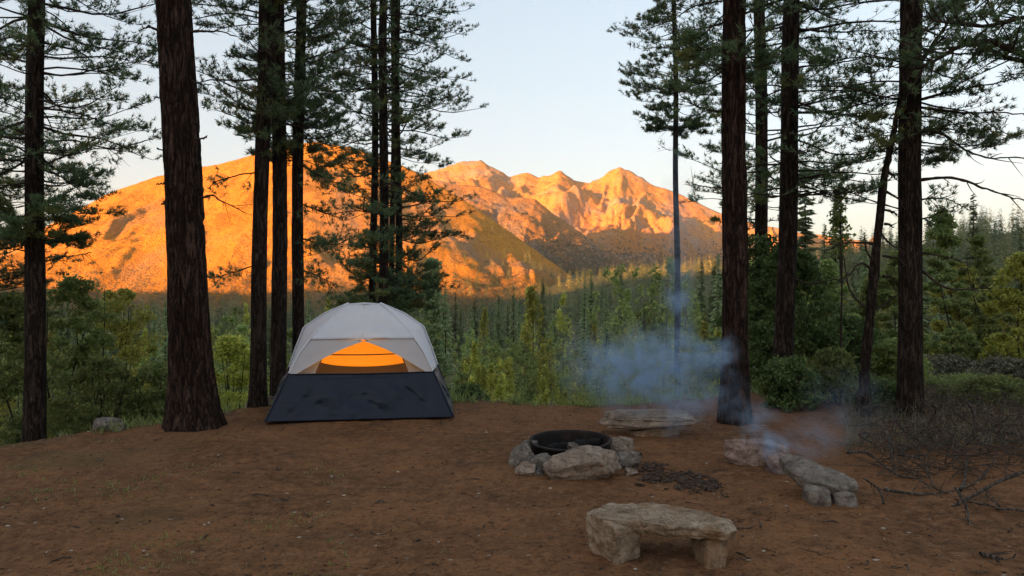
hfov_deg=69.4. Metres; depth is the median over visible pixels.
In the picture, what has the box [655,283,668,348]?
fir tree
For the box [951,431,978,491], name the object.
dead branch
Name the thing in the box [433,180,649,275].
mountain
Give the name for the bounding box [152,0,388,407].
pine tree
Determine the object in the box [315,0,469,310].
pine tree
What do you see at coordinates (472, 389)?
leafy bush
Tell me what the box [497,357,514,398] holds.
aspen tree
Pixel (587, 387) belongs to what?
aspen tree
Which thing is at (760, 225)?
pine tree
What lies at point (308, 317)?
fir tree
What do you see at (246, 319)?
aspen tree
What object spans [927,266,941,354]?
fir tree
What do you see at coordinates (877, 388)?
leafy bush
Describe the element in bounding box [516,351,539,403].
aspen tree
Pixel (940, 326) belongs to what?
young tree
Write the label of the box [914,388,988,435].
dead branch
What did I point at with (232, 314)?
aspen tree
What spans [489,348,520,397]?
aspen tree
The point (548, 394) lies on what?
aspen tree
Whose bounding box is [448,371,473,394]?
aspen tree
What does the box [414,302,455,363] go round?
aspen tree
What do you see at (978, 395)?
dead branch
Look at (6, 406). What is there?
aspen tree
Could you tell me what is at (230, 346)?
leafy bush
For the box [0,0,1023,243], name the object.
sky
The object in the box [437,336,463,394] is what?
aspen tree
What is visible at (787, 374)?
leafy bush
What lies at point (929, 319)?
aspen tree
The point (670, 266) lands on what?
aspen tree
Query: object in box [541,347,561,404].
aspen tree
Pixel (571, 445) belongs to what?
stone
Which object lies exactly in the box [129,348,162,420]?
aspen tree
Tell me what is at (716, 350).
aspen tree
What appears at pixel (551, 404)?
grass
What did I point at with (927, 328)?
fir tree
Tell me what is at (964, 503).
dead branch
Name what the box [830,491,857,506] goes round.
stone block
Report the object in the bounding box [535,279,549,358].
fir tree
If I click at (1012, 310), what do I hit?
young tree
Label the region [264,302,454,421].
dome tent
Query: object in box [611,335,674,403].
aspen tree
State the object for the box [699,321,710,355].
aspen tree
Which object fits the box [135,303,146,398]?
fir tree
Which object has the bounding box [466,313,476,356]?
fir tree
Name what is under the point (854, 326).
leafy bush
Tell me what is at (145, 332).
aspen tree
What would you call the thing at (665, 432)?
stone block
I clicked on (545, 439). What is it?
fire ring
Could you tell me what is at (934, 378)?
leafy bush
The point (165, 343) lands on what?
fir tree
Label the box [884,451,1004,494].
dead branch
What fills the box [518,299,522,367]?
fir tree
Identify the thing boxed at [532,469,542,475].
rock
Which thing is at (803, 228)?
fir tree
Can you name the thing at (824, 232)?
fir tree
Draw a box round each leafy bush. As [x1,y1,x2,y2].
[0,291,71,445]
[18,272,126,438]
[47,351,160,435]
[70,288,165,431]
[110,358,167,425]
[212,333,249,409]
[450,381,491,400]
[752,354,832,412]
[804,344,860,407]
[805,312,887,384]
[843,376,896,412]
[860,337,936,382]
[924,371,1007,387]
[933,372,1023,407]
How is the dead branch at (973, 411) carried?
on the ground at (420, 473)
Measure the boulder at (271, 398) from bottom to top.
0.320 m
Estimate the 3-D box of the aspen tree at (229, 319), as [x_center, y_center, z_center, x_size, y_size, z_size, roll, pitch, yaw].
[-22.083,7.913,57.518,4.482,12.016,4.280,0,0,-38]
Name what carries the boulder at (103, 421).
on the ground at (420, 473)
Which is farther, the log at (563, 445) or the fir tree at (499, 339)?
the fir tree at (499, 339)
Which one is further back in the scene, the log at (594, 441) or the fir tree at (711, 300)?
the fir tree at (711, 300)
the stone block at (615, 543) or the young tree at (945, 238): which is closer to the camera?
the stone block at (615, 543)
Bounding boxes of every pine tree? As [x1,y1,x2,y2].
[0,0,94,331]
[0,0,196,441]
[142,0,254,431]
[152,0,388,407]
[153,0,397,395]
[201,0,393,353]
[303,0,475,313]
[307,0,448,314]
[307,0,489,309]
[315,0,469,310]
[606,0,722,398]
[626,0,833,425]
[638,0,969,402]
[652,0,888,372]
[787,0,1023,417]
[886,0,1023,115]
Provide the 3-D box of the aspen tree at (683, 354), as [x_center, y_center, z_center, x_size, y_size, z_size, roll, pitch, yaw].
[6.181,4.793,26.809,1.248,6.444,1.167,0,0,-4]
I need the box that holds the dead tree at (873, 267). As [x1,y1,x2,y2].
[824,45,910,416]
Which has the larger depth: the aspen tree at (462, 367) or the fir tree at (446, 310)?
the fir tree at (446, 310)
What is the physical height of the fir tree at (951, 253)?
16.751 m
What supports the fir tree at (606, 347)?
on the ground at (420, 473)
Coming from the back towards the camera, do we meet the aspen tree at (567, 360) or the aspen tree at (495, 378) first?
the aspen tree at (567, 360)
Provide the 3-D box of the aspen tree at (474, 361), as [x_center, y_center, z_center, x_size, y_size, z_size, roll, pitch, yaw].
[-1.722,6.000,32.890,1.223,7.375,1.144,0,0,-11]
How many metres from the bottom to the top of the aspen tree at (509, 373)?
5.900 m
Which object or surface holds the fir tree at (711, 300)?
on the ground at (420, 473)
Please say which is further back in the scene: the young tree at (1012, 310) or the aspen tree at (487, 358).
the aspen tree at (487, 358)
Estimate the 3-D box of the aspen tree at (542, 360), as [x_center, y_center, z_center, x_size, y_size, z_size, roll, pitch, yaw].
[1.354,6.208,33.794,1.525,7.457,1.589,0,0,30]
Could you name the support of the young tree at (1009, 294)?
on the ground at (420, 473)
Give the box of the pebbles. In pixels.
[0,402,1023,575]
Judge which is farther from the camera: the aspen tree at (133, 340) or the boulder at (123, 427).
the aspen tree at (133, 340)
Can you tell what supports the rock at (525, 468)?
on the ground at (420, 473)
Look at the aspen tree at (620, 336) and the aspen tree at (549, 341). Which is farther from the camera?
the aspen tree at (549, 341)
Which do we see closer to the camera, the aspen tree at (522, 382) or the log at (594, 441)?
the log at (594, 441)
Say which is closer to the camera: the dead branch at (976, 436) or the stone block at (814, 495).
the stone block at (814, 495)
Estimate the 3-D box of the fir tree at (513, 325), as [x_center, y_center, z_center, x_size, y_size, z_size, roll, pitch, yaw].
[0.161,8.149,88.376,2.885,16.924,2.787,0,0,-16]
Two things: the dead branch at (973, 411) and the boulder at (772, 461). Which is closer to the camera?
the boulder at (772, 461)
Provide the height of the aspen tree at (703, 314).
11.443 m
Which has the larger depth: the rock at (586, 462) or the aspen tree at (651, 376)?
the aspen tree at (651, 376)
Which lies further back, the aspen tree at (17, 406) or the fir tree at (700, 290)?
the fir tree at (700, 290)
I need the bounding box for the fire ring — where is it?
[529,430,611,455]
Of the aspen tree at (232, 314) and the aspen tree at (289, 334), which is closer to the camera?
the aspen tree at (289, 334)
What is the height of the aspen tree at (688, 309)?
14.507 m
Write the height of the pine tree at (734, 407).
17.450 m
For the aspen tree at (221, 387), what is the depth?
49.81 m
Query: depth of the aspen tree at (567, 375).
43.72 m
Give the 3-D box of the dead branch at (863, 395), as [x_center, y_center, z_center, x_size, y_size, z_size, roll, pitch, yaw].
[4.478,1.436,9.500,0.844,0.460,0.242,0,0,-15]
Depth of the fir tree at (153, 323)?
122.90 m
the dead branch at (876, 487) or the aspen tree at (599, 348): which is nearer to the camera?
the dead branch at (876, 487)
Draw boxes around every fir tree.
[54,301,70,354]
[57,304,80,399]
[70,323,80,391]
[108,331,117,363]
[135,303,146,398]
[149,304,160,365]
[158,302,168,382]
[267,309,270,395]
[306,300,310,322]
[440,284,456,374]
[449,294,461,363]
[453,308,465,386]
[466,299,482,365]
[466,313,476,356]
[481,321,487,355]
[492,295,506,371]
[504,304,510,356]
[508,287,519,392]
[515,305,521,385]
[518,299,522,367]
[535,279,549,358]
[548,294,560,371]
[576,277,588,360]
[581,271,599,387]
[581,285,594,363]
[600,288,613,376]
[607,274,628,397]
[640,299,646,334]
[645,277,658,369]
[646,295,659,348]
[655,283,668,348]
[662,272,683,388]
[668,275,673,332]
[689,262,707,353]
[705,261,721,340]
[708,253,722,341]
[797,156,822,365]
[818,224,827,317]
[825,199,852,318]
[848,262,856,309]
[852,262,861,305]
[858,230,868,316]
[880,241,897,330]
[896,265,928,356]
[923,257,934,353]
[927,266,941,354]
[938,232,958,355]
[961,195,982,363]
[1008,227,1023,350]
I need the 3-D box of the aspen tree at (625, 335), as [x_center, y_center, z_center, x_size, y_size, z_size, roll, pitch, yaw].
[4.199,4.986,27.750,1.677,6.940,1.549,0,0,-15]
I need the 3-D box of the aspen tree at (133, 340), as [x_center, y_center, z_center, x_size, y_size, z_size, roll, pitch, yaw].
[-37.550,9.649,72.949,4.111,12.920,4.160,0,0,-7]
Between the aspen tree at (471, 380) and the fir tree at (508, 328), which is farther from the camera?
the fir tree at (508, 328)
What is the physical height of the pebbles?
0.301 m
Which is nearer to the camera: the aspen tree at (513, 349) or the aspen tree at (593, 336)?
the aspen tree at (513, 349)
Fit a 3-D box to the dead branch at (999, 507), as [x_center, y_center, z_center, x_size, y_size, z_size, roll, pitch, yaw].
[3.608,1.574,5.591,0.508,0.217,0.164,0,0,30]
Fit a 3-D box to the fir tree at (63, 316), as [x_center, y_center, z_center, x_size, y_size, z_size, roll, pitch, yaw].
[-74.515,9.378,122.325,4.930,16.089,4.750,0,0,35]
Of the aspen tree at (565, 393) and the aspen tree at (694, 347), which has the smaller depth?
the aspen tree at (565, 393)
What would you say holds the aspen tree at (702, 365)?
on the ground at (420, 473)
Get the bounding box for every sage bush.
[923,353,974,377]
[960,353,1023,378]
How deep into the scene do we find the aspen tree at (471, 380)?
22.65 m
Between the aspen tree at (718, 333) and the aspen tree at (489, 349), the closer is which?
the aspen tree at (718, 333)
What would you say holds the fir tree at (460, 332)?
on the ground at (420, 473)
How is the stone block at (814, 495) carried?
on the ground at (420, 473)
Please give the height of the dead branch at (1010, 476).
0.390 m
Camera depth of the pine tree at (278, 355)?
11.10 m
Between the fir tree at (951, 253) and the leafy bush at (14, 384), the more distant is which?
the fir tree at (951, 253)
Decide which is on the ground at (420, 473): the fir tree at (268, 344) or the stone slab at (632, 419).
the fir tree at (268, 344)
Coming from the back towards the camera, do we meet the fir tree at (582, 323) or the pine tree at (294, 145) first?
the fir tree at (582, 323)
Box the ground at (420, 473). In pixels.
[0,231,1023,575]
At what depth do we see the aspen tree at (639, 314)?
55.05 m
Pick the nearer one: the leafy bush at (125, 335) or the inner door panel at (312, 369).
the inner door panel at (312, 369)
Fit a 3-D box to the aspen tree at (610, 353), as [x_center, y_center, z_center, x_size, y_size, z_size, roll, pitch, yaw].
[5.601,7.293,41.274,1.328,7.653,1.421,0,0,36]
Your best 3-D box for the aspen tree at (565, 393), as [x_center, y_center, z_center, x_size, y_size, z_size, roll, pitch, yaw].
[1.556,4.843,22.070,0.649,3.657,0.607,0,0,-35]
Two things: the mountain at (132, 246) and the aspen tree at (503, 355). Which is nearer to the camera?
the aspen tree at (503, 355)
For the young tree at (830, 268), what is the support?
on the ground at (420, 473)
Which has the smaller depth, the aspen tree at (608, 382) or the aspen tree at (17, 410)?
the aspen tree at (608, 382)
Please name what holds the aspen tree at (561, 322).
on the ground at (420, 473)
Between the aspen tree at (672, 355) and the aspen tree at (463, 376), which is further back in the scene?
the aspen tree at (672, 355)
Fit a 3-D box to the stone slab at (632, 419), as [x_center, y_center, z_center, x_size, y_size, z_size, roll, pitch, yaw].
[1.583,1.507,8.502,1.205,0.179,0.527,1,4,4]
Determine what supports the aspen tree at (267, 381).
on the ground at (420, 473)
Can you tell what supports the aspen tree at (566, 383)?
on the ground at (420, 473)
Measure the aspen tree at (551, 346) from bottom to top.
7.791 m
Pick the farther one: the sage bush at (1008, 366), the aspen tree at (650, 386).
the aspen tree at (650, 386)
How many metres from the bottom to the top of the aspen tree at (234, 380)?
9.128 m
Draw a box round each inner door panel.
[297,339,356,373]
[366,338,423,371]
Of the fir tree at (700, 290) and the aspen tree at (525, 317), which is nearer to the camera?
the aspen tree at (525, 317)
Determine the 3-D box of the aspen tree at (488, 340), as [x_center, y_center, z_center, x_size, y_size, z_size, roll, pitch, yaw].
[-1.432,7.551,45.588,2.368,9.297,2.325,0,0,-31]
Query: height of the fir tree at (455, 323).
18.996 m
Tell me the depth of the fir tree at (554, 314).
99.33 m
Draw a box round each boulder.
[92,417,123,430]
[109,422,126,430]
[245,396,273,407]
[723,438,789,466]
[766,453,785,473]
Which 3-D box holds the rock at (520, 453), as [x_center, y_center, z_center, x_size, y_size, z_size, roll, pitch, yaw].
[0.084,1.622,7.095,0.244,0.277,0.265,0,0,-10]
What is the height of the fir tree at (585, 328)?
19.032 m
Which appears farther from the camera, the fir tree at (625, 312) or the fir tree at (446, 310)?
the fir tree at (446, 310)
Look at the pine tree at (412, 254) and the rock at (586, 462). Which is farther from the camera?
the pine tree at (412, 254)
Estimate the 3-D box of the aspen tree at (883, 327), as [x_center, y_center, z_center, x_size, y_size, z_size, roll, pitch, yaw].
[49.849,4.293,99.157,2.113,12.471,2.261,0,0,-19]
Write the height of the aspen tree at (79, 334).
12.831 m
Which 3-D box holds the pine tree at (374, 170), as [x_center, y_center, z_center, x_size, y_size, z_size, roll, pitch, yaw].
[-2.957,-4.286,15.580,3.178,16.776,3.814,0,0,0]
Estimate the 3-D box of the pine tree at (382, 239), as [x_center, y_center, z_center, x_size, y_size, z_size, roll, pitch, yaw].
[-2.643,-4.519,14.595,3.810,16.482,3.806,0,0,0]
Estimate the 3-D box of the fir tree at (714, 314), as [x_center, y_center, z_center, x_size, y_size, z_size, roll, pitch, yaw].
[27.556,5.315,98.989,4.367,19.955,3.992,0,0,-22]
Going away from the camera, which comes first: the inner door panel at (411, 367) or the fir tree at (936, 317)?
the inner door panel at (411, 367)
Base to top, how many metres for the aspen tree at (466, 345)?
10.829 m
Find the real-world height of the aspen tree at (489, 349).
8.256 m
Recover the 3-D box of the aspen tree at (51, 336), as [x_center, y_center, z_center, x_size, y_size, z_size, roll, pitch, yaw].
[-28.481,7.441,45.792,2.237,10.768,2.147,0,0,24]
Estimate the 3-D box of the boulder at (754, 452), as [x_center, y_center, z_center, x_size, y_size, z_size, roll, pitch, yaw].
[2.345,1.585,7.093,0.636,0.316,0.353,8,5,42]
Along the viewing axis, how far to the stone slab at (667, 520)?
4.57 m
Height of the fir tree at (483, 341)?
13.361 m
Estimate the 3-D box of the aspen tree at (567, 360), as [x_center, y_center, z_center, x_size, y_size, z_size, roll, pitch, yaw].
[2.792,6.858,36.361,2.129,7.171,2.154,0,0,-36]
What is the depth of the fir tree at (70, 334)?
96.87 m
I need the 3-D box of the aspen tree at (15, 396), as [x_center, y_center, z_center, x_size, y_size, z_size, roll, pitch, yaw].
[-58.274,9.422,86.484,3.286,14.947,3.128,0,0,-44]
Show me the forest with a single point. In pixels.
(983, 224)
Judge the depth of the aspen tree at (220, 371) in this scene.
42.46 m
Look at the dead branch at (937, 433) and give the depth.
7.10 m
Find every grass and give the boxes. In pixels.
[57,383,945,435]
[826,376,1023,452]
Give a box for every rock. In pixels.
[508,443,533,466]
[514,461,535,475]
[521,440,537,447]
[531,453,551,472]
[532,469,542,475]
[543,445,621,479]
[611,436,634,451]
[615,451,641,467]
[624,467,637,475]
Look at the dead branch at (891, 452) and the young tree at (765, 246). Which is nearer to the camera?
the dead branch at (891, 452)
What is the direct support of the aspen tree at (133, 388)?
on the ground at (420, 473)
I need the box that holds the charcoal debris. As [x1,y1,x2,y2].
[630,452,722,494]
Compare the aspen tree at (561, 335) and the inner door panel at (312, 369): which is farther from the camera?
the aspen tree at (561, 335)
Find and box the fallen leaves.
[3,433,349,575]
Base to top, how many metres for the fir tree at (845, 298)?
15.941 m
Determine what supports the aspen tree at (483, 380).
on the ground at (420, 473)
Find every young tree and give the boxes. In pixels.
[704,233,805,392]
[748,246,853,391]
[793,290,832,365]
[802,258,861,360]
[824,188,856,372]
[845,271,897,376]
[873,250,931,350]
[922,208,976,354]
[929,262,1001,358]
[946,234,1017,365]
[965,293,1023,349]
[977,251,1023,374]
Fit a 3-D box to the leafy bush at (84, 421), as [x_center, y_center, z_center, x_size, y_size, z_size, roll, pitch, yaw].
[-6.380,2.081,11.501,1.723,2.206,1.850,0,0,0]
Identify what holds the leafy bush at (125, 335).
on the ground at (420, 473)
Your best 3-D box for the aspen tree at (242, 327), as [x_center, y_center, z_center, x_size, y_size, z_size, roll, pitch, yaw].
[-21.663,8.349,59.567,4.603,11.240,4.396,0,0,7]
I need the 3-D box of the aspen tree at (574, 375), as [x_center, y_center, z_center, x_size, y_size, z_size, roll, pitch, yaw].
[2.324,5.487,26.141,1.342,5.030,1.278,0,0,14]
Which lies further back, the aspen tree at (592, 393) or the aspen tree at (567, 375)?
the aspen tree at (567, 375)
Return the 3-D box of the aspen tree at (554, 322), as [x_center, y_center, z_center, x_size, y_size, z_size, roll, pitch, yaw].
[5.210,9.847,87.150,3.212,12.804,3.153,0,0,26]
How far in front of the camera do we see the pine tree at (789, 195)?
10.88 m
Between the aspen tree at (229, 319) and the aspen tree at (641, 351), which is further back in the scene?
the aspen tree at (229, 319)
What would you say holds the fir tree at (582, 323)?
on the ground at (420, 473)
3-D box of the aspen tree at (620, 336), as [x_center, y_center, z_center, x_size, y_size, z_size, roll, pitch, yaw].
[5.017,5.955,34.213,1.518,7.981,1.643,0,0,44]
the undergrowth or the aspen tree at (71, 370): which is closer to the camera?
the undergrowth
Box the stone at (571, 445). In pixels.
[567,442,577,448]
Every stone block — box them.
[586,508,641,564]
[626,427,679,436]
[691,538,728,568]
[802,484,830,506]
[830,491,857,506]
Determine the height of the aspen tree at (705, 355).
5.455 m
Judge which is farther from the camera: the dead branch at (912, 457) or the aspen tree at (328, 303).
the aspen tree at (328, 303)
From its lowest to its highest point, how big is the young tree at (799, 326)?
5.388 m
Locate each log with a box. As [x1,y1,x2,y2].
[547,440,595,448]
[573,438,602,445]
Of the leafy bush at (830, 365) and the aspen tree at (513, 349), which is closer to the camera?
the leafy bush at (830, 365)
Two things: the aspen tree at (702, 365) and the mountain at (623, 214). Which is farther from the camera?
the mountain at (623, 214)
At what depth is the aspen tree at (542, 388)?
29.00 m
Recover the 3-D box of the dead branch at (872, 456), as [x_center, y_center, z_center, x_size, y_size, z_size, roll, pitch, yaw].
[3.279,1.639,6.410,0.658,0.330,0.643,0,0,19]
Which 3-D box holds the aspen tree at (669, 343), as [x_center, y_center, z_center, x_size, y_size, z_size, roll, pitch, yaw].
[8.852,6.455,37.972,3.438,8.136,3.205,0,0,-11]
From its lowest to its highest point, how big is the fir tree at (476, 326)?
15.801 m
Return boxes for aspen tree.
[0,315,23,444]
[0,357,17,440]
[0,363,19,444]
[1,326,23,440]
[3,336,21,423]
[7,341,69,425]
[46,324,62,437]
[62,324,102,424]
[63,333,110,434]
[114,355,142,408]
[120,321,143,395]
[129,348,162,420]
[140,327,150,416]
[210,323,216,366]
[212,331,224,406]
[212,340,223,393]
[213,313,246,398]
[213,317,230,373]
[214,358,247,407]
[218,322,268,403]
[219,340,248,409]
[224,306,241,335]
[227,311,241,334]
[238,328,269,405]
[239,302,250,398]
[267,327,291,371]
[324,298,331,311]
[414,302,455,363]
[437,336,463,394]
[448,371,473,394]
[450,333,479,387]
[458,360,474,386]
[459,329,482,379]
[460,357,471,383]
[468,342,502,388]
[469,340,479,378]
[471,343,501,396]
[474,363,482,385]
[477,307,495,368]
[479,335,499,376]
[479,354,498,396]
[479,365,488,399]
[485,363,495,400]
[489,337,537,399]
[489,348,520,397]
[489,358,507,401]
[492,359,511,400]
[493,341,540,401]
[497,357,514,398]
[503,356,519,398]
[513,343,538,402]
[515,285,553,400]
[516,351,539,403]
[518,326,531,394]
[520,285,539,391]
[528,342,572,405]
[531,343,555,402]
[535,374,549,403]
[538,385,547,401]
[539,338,559,399]
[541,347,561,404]
[545,318,566,389]
[546,389,556,404]
[550,329,577,398]
[552,291,578,403]
[552,373,570,404]
[554,354,585,399]
[562,389,568,405]
[563,366,572,398]
[570,372,585,400]
[571,368,587,403]
[580,353,614,403]
[582,390,606,404]
[585,263,643,398]
[585,368,611,403]
[587,354,626,404]
[588,323,599,395]
[593,339,604,392]
[605,337,660,402]
[606,350,613,397]
[607,295,644,377]
[608,346,649,400]
[610,330,628,397]
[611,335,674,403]
[612,328,631,400]
[622,362,638,401]
[626,347,654,402]
[629,256,702,386]
[630,301,671,372]
[633,364,659,402]
[636,331,671,394]
[643,371,668,401]
[644,333,673,401]
[649,362,689,400]
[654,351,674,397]
[664,281,700,368]
[664,335,699,397]
[667,333,681,399]
[673,332,692,396]
[681,305,691,336]
[681,308,717,350]
[681,340,719,397]
[682,342,710,394]
[682,347,718,396]
[698,341,720,393]
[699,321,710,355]
[707,344,720,394]
[713,327,721,386]
[839,274,851,308]
[878,309,886,329]
[926,291,934,354]
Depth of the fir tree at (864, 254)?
68.73 m
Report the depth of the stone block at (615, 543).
4.56 m
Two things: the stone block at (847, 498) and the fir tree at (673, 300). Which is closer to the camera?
the stone block at (847, 498)
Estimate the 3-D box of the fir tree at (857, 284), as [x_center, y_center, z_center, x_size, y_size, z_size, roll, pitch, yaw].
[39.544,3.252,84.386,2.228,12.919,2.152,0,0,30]
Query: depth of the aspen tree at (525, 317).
62.06 m
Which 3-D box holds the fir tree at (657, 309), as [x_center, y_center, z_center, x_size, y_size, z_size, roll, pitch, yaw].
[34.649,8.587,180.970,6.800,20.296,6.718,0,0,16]
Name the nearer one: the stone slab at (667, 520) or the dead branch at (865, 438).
the stone slab at (667, 520)
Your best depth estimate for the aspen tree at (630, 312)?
73.55 m
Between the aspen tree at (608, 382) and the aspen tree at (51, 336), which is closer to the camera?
the aspen tree at (608, 382)
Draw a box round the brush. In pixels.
[812,360,1023,482]
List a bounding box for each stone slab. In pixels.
[593,503,736,540]
[598,409,700,429]
[779,454,858,493]
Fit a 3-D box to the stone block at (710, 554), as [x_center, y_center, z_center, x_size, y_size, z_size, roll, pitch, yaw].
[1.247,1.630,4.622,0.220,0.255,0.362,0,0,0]
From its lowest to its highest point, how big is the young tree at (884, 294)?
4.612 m
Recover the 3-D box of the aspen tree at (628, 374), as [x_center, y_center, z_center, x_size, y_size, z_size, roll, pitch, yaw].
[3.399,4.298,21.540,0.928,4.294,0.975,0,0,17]
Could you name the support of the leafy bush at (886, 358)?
on the ground at (420, 473)
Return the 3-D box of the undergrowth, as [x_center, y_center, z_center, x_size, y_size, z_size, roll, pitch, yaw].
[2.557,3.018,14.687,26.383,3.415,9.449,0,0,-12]
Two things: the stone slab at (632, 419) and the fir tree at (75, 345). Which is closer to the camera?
the stone slab at (632, 419)
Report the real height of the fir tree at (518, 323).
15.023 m
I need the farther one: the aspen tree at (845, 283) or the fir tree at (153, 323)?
the fir tree at (153, 323)
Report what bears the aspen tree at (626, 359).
on the ground at (420, 473)
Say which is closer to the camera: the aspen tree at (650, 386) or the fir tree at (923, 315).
the aspen tree at (650, 386)
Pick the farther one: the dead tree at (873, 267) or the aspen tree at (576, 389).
the aspen tree at (576, 389)
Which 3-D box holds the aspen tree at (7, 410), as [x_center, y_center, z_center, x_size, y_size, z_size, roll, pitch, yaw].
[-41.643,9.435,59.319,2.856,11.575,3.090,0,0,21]
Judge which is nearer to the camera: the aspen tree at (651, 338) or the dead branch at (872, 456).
the dead branch at (872, 456)
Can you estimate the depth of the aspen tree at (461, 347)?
79.39 m
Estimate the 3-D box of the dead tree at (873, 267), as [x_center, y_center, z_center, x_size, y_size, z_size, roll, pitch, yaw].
[4.561,-0.735,9.531,1.193,4.798,0.773,0,0,0]
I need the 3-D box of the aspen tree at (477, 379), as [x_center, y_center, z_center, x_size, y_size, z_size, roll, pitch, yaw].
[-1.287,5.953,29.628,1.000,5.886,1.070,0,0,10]
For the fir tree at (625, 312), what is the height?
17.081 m
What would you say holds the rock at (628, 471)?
on the ground at (420, 473)
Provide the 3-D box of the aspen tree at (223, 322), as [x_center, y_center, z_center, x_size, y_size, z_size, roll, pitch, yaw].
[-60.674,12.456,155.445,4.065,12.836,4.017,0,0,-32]
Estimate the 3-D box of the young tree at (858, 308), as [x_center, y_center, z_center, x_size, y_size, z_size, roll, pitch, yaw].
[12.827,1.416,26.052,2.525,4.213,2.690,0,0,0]
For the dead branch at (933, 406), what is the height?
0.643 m
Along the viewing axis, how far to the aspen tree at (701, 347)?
23.82 m
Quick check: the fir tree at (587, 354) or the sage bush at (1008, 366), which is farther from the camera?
the fir tree at (587, 354)
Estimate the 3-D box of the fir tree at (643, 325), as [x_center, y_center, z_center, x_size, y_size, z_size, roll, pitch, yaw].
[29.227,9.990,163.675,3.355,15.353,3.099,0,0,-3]
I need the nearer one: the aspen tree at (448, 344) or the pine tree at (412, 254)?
the pine tree at (412, 254)
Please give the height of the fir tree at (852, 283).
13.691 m
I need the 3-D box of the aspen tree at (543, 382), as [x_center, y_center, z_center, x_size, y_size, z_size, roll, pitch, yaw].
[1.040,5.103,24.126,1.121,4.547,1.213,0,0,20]
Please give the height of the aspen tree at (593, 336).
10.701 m
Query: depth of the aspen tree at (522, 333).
57.13 m
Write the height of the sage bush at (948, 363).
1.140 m
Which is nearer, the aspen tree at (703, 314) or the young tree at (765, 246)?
the young tree at (765, 246)
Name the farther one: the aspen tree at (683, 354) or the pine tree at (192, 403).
the aspen tree at (683, 354)
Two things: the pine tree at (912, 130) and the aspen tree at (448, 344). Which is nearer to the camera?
the pine tree at (912, 130)
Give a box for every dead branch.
[833,385,885,412]
[837,430,900,455]
[844,387,932,449]
[847,450,930,490]
[858,397,898,468]
[863,477,900,503]
[869,381,914,453]
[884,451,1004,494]
[897,453,948,493]
[899,400,994,447]
[905,409,959,458]
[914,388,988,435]
[927,385,956,430]
[931,470,1023,506]
[950,484,1023,511]
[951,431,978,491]
[954,385,999,410]
[954,487,971,524]
[959,411,1023,460]
[964,379,982,436]
[979,551,1015,560]
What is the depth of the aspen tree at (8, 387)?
73.54 m
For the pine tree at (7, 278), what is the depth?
11.86 m
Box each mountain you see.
[0,141,570,324]
[421,160,894,271]
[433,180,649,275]
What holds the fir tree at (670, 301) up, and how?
on the ground at (420, 473)
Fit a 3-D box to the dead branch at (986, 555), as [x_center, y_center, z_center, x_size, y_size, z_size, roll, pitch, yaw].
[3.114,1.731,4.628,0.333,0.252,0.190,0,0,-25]
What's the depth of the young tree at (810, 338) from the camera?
12.34 m
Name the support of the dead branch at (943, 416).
on the ground at (420, 473)
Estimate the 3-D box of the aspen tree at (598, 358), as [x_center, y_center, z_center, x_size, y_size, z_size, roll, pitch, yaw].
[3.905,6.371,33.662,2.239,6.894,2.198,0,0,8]
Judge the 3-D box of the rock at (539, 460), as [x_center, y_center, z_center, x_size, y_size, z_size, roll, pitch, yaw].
[0.302,1.642,6.911,0.263,0.191,0.198,0,0,-30]
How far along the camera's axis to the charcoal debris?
6.57 m
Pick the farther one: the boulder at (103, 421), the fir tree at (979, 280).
the fir tree at (979, 280)
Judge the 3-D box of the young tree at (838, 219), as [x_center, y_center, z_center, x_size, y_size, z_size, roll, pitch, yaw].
[5.313,0.113,11.998,0.498,3.589,0.483,0,0,-15]
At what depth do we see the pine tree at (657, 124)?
26.91 m
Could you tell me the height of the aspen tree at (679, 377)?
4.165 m
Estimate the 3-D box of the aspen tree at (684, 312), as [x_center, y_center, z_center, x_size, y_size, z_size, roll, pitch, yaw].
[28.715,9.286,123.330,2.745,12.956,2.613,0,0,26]
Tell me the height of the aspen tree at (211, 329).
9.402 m
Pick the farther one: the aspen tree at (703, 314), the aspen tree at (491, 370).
the aspen tree at (703, 314)
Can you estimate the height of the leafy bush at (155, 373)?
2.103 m
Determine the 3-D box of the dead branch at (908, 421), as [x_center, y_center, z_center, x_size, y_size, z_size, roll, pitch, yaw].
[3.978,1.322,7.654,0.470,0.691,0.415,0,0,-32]
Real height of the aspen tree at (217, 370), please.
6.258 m
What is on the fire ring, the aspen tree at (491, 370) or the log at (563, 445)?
the log at (563, 445)
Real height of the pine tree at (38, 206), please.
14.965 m
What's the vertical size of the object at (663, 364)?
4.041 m
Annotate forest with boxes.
[1,200,1023,361]
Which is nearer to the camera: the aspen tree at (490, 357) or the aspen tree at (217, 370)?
the aspen tree at (217, 370)
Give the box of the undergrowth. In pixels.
[53,372,1011,436]
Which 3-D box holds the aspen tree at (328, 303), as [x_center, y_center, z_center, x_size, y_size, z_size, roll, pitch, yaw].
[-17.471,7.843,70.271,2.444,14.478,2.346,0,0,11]
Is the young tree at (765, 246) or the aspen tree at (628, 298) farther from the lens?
the aspen tree at (628, 298)

